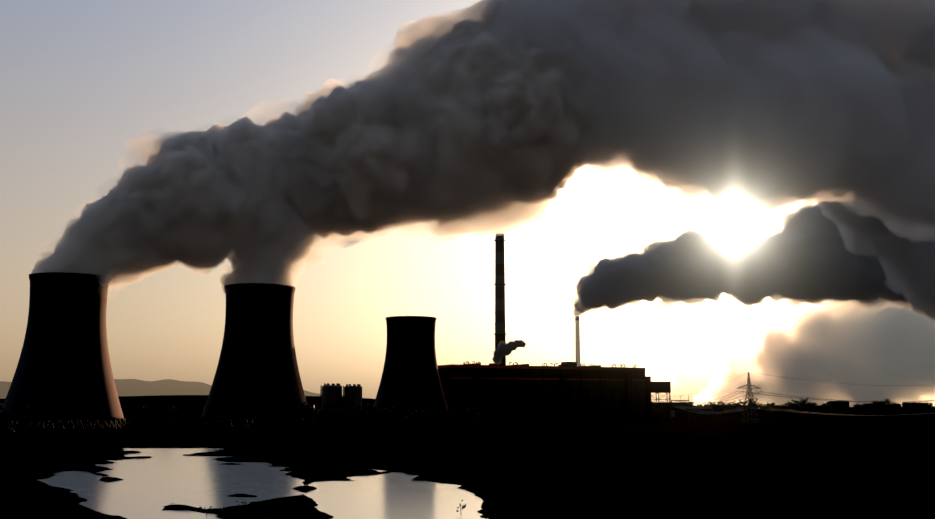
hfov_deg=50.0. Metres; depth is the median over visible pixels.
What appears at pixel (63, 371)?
cooling tower
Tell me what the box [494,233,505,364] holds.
tall chimney
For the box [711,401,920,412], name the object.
sheds
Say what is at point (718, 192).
sky
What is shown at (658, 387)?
transfer house
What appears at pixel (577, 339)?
chimney
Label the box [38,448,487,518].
marsh water
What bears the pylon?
on the ground
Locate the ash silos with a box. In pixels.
[308,383,361,424]
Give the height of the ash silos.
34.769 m
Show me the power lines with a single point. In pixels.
(728, 411)
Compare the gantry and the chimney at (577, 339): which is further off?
the chimney at (577, 339)
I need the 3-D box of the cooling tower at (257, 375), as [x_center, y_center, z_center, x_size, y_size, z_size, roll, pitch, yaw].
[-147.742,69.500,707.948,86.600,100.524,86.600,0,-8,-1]
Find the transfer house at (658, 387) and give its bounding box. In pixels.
[646,382,670,419]
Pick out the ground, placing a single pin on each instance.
(802, 465)
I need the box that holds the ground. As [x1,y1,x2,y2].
[0,395,934,518]
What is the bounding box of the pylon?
[738,372,760,423]
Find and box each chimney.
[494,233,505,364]
[574,316,580,364]
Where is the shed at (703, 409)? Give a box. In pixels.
[671,407,710,416]
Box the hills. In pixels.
[0,379,342,398]
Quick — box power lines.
[675,372,934,415]
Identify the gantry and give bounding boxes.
[670,391,689,420]
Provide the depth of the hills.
13788.05 m
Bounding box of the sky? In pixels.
[0,0,934,406]
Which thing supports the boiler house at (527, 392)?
on the ground
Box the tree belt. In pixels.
[0,398,934,413]
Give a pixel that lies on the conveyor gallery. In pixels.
(687, 413)
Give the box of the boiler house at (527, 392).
[421,361,661,420]
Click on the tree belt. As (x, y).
(809, 407)
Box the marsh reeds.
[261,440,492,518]
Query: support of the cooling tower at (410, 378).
on the ground
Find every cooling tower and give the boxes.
[0,272,125,432]
[198,283,314,426]
[373,316,453,421]
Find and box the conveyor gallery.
[668,406,706,418]

